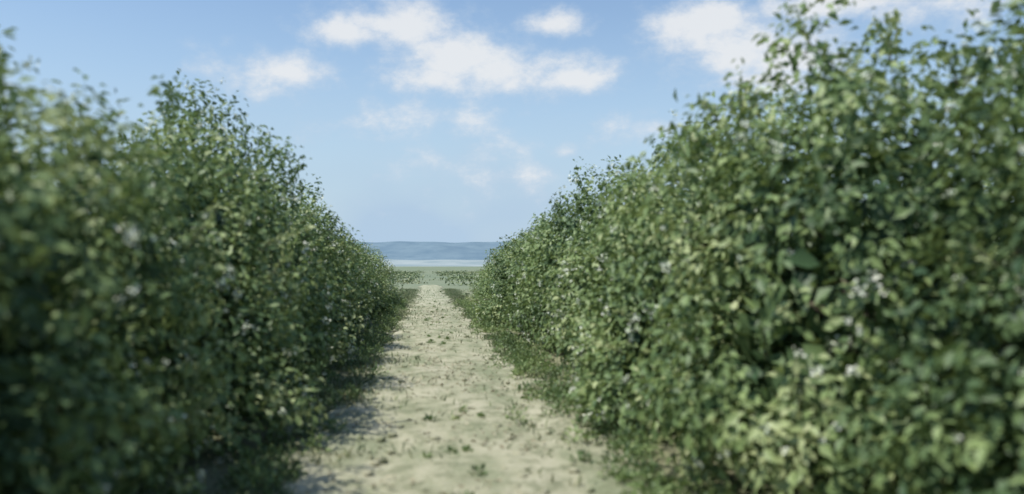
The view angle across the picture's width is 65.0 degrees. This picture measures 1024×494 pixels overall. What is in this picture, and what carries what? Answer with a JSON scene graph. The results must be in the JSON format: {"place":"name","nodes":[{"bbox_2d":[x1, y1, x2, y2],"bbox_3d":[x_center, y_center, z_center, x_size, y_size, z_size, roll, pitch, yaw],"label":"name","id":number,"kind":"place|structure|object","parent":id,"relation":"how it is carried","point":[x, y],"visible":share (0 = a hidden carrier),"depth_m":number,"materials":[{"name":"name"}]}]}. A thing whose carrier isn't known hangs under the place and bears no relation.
{"place":"outdoors","nodes":[
{"label":"outdoors","id":0,"kind":"place"},
{"bbox_2d":[350,241,515,259],"bbox_3d":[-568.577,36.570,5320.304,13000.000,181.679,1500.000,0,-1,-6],"label":"distant hills","id":1,"kind":"structure","parent":0,"point":[400,250],"depth_m":5147.46,"materials":[{"name":"blue"}]},
{"bbox_2d":[374,259,491,265],"bbox_3d":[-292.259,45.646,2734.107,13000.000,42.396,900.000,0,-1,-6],"label":"hazy plain","id":2,"kind":"structure","parent":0,"point":[437,263],"depth_m":2575.29,"materials":[{"name":"grey"}]},
{"bbox_2d":[254,285,656,493],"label":"dirt path","id":3,"kind":"structure","parent":0,"point":[435,474],"depth_m":8.40,"materials":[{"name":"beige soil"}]},
{"bbox_2d":[296,306,667,493],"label":"dirt clods","id":4,"kind":"object","parent":3,"relation":"on","point":[379,459],"visible":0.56,"depth_m":8.26,"materials":[{"name":"beige soil"}]},
{"bbox_2d":[0,0,1023,242],"label":"sky","id":5,"kind":"structure","parent":0,"point":[451,121],"materials":[{"name":"blue"}]},
{"bbox_2d":[125,266,899,493],"bbox_3d":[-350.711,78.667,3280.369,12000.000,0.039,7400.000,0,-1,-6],"label":"ground","id":6,"kind":"structure","parent":0,"point":[209,455],"depth_m":8.06,"materials":[{"name":"green plant"}]},
{"bbox_2d":[0,46,205,493],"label":"orange tree","id":7,"kind":"object","parent":6,"relation":"on","point":[30,400],"visible":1,"depth_m":4.08,"materials":[{"name":"green plant"}]},
{"bbox_2d":[0,27,256,493],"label":"orange tree","id":8,"kind":"object","parent":6,"relation":"on","point":[142,311],"visible":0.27,"depth_m":6.03,"materials":[{"name":"green plant"}]},
{"bbox_2d":[44,104,332,469],"bbox_3d":[-4.107,0.246,8.844,4.111,3.708,4.528,0,-1,-15],"label":"orange tree","id":9,"kind":"object","parent":6,"relation":"on","point":[252,337],"visible":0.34,"depth_m":8.33,"materials":[{"name":"green plant"}]},
{"bbox_2d":[88,68,352,385],"bbox_3d":[-4.434,-0.188,11.646,3.954,4.739,3.905,0,-1,20],"label":"orange tree","id":10,"kind":"object","parent":6,"relation":"on","point":[309,358],"visible":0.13,"depth_m":11.43,"materials":[{"name":"green plant"}]},
{"bbox_2d":[194,161,372,369],"bbox_3d":[-4.735,0.362,14.482,4.094,3.696,4.438,0,-1,-20],"label":"orange tree","id":11,"kind":"object","parent":6,"relation":"on","point":[344,342],"visible":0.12,"depth_m":14.14,"materials":[{"name":"green plant"}]},
{"bbox_2d":[239,174,388,353],"bbox_3d":[-4.917,0.376,17.069,4.201,3.839,3.814,0,-1,20],"label":"orange tree","id":12,"kind":"object","parent":6,"relation":"on","point":[347,259],"visible":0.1,"depth_m":17.11,"materials":[{"name":"green plant"}]},
{"bbox_2d":[269,184,375,334],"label":"orange tree","id":13,"kind":"object","parent":6,"relation":"on","point":[354,275],"visible":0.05,"depth_m":19.54,"materials":[{"name":"green plant"}]},
{"bbox_2d":[307,222,379,323],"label":"orange tree","id":14,"kind":"object","parent":6,"relation":"on","point":[367,269],"visible":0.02,"depth_m":24.45,"materials":[{"name":"green plant"}]},
{"bbox_2d":[319,220,378,327],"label":"orange tree","id":15,"kind":"object","parent":6,"relation":"on","point":[363,304],"visible":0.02,"depth_m":22.35,"materials":[{"name":"green plant"}]},
{"bbox_2d":[346,238,396,307],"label":"orange tree","id":16,"kind":"object","parent":6,"relation":"on","point":[376,274],"visible":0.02,"depth_m":29.07,"materials":[{"name":"green plant"}]},
{"bbox_2d":[348,243,399,319],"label":"orange tree","id":17,"kind":"object","parent":6,"relation":"on","point":[384,306],"visible":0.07,"depth_m":27.19,"materials":[{"name":"green plant"}]},
{"bbox_2d":[352,239,406,306],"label":"orange tree","id":18,"kind":"object","parent":6,"relation":"on","point":[395,296],"visible":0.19,"depth_m":34.43,"materials":[{"name":"green plant"}]},
{"bbox_2d":[386,270,483,295],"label":"distant shrubs","id":19,"kind":"object","parent":6,"relation":"on","point":[399,273],"visible":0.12,"depth_m":110.55,"materials":[{"name":"leaf"},{"name":"bark"}]},
{"bbox_2d":[469,269,485,298],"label":"orange tree","id":20,"kind":"object","parent":6,"relation":"on","point":[473,287],"visible":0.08,"depth_m":41.53,"materials":[{"name":"green plant"}]},
{"bbox_2d":[476,261,491,293],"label":"orange tree","id":21,"kind":"object","parent":6,"relation":"on","point":[483,271],"depth_m":39.47,"materials":[{"name":"green plant"}]},
{"bbox_2d":[464,252,508,310],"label":"orange tree","id":22,"kind":"object","parent":6,"relation":"on","point":[477,301],"visible":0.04,"depth_m":29.48,"materials":[{"name":"green plant"}]},
{"bbox_2d":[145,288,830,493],"bbox_3d":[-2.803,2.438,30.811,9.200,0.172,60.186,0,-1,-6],"label":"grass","id":23,"kind":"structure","parent":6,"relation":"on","point":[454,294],"depth_m":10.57,"materials":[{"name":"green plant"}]},
{"bbox_2d":[217,298,768,493],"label":"weeds","id":24,"kind":"object","parent":6,"relation":"on","point":[523,362],"visible":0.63,"depth_m":8.53,"materials":[{"name":"green plant"}]},
{"bbox_2d":[465,232,523,304],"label":"orange tree","id":25,"kind":"object","parent":6,"relation":"on","point":[489,266],"visible":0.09,"depth_m":34.39,"materials":[{"name":"green plant"}]},
{"bbox_2d":[483,247,515,289],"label":"orange tree","id":26,"kind":"object","parent":6,"relation":"on","point":[496,270],"visible":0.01,"depth_m":31.67,"materials":[{"name":"green plant"}]},
{"bbox_2d":[493,223,539,295],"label":"orange tree","id":27,"kind":"object","parent":6,"relation":"on","point":[513,256],"visible":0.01,"depth_m":26.93,"materials":[{"name":"green plant"}]},
{"bbox_2d":[472,211,579,326],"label":"orange tree","id":28,"kind":"object","parent":6,"relation":"on","point":[496,305],"visible":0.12,"depth_m":24.06,"materials":[{"name":"green plant"}]},
{"bbox_2d":[505,235,564,312],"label":"orange tree","id":29,"kind":"object","parent":6,"relation":"on","point":[510,272],"visible":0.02,"depth_m":22.18,"materials":[{"name":"green plant"}]},
{"bbox_2d":[498,179,615,340],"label":"orange tree","id":30,"kind":"object","parent":6,"relation":"on","point":[511,318],"visible":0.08,"depth_m":19.70,"materials":[{"name":"green plant"}]},
{"bbox_2d":[500,155,662,351],"bbox_3d":[2.105,0.137,17.060,4.090,4.342,4.505,1,-2,-44],"label":"orange tree","id":31,"kind":"object","parent":6,"relation":"on","point":[569,225],"visible":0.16,"depth_m":17.02,"materials":[{"name":"green plant"}]},
{"bbox_2d":[527,189,663,348],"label":"orange tree","id":32,"kind":"object","parent":6,"relation":"on","point":[583,284],"visible":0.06,"depth_m":14.45,"materials":[{"name":"green plant"}]},
{"bbox_2d":[524,104,797,401],"bbox_3d":[2.588,0.058,11.682,4.378,4.226,4.432,1,-2,-30],"label":"orange tree","id":33,"kind":"object","parent":6,"relation":"on","point":[569,341],"visible":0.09,"depth_m":11.66,"materials":[{"name":"green plant"}]},
{"bbox_2d":[566,84,950,455],"bbox_3d":[2.739,0.104,9.730,4.592,4.050,4.169,0,-1,-12],"label":"orange tree","id":34,"kind":"object","parent":6,"relation":"on","point":[630,302],"visible":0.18,"depth_m":8.89,"materials":[{"name":"green plant"}]},
{"bbox_2d":[603,0,1023,493],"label":"orange tree","id":35,"kind":"object","parent":6,"relation":"on","point":[792,400],"visible":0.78,"depth_m":6.11,"materials":[{"name":"green plant"}]},
{"bbox_2d":[817,0,1023,493],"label":"orange tree","id":36,"kind":"object","parent":6,"relation":"on","point":[988,457],"visible":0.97,"depth_m":4.44,"materials":[{"name":"green plant"}]},
{"bbox_2d":[893,179,1018,354],"bbox_3d":[9.317,0.349,14.704,4.175,3.780,4.598,1,-1,-21],"label":"orange tree","id":37,"kind":"object","parent":6,"relation":"on","point":[999,241],"depth_m":14.29,"materials":[{"name":"green plant"}]}
]}

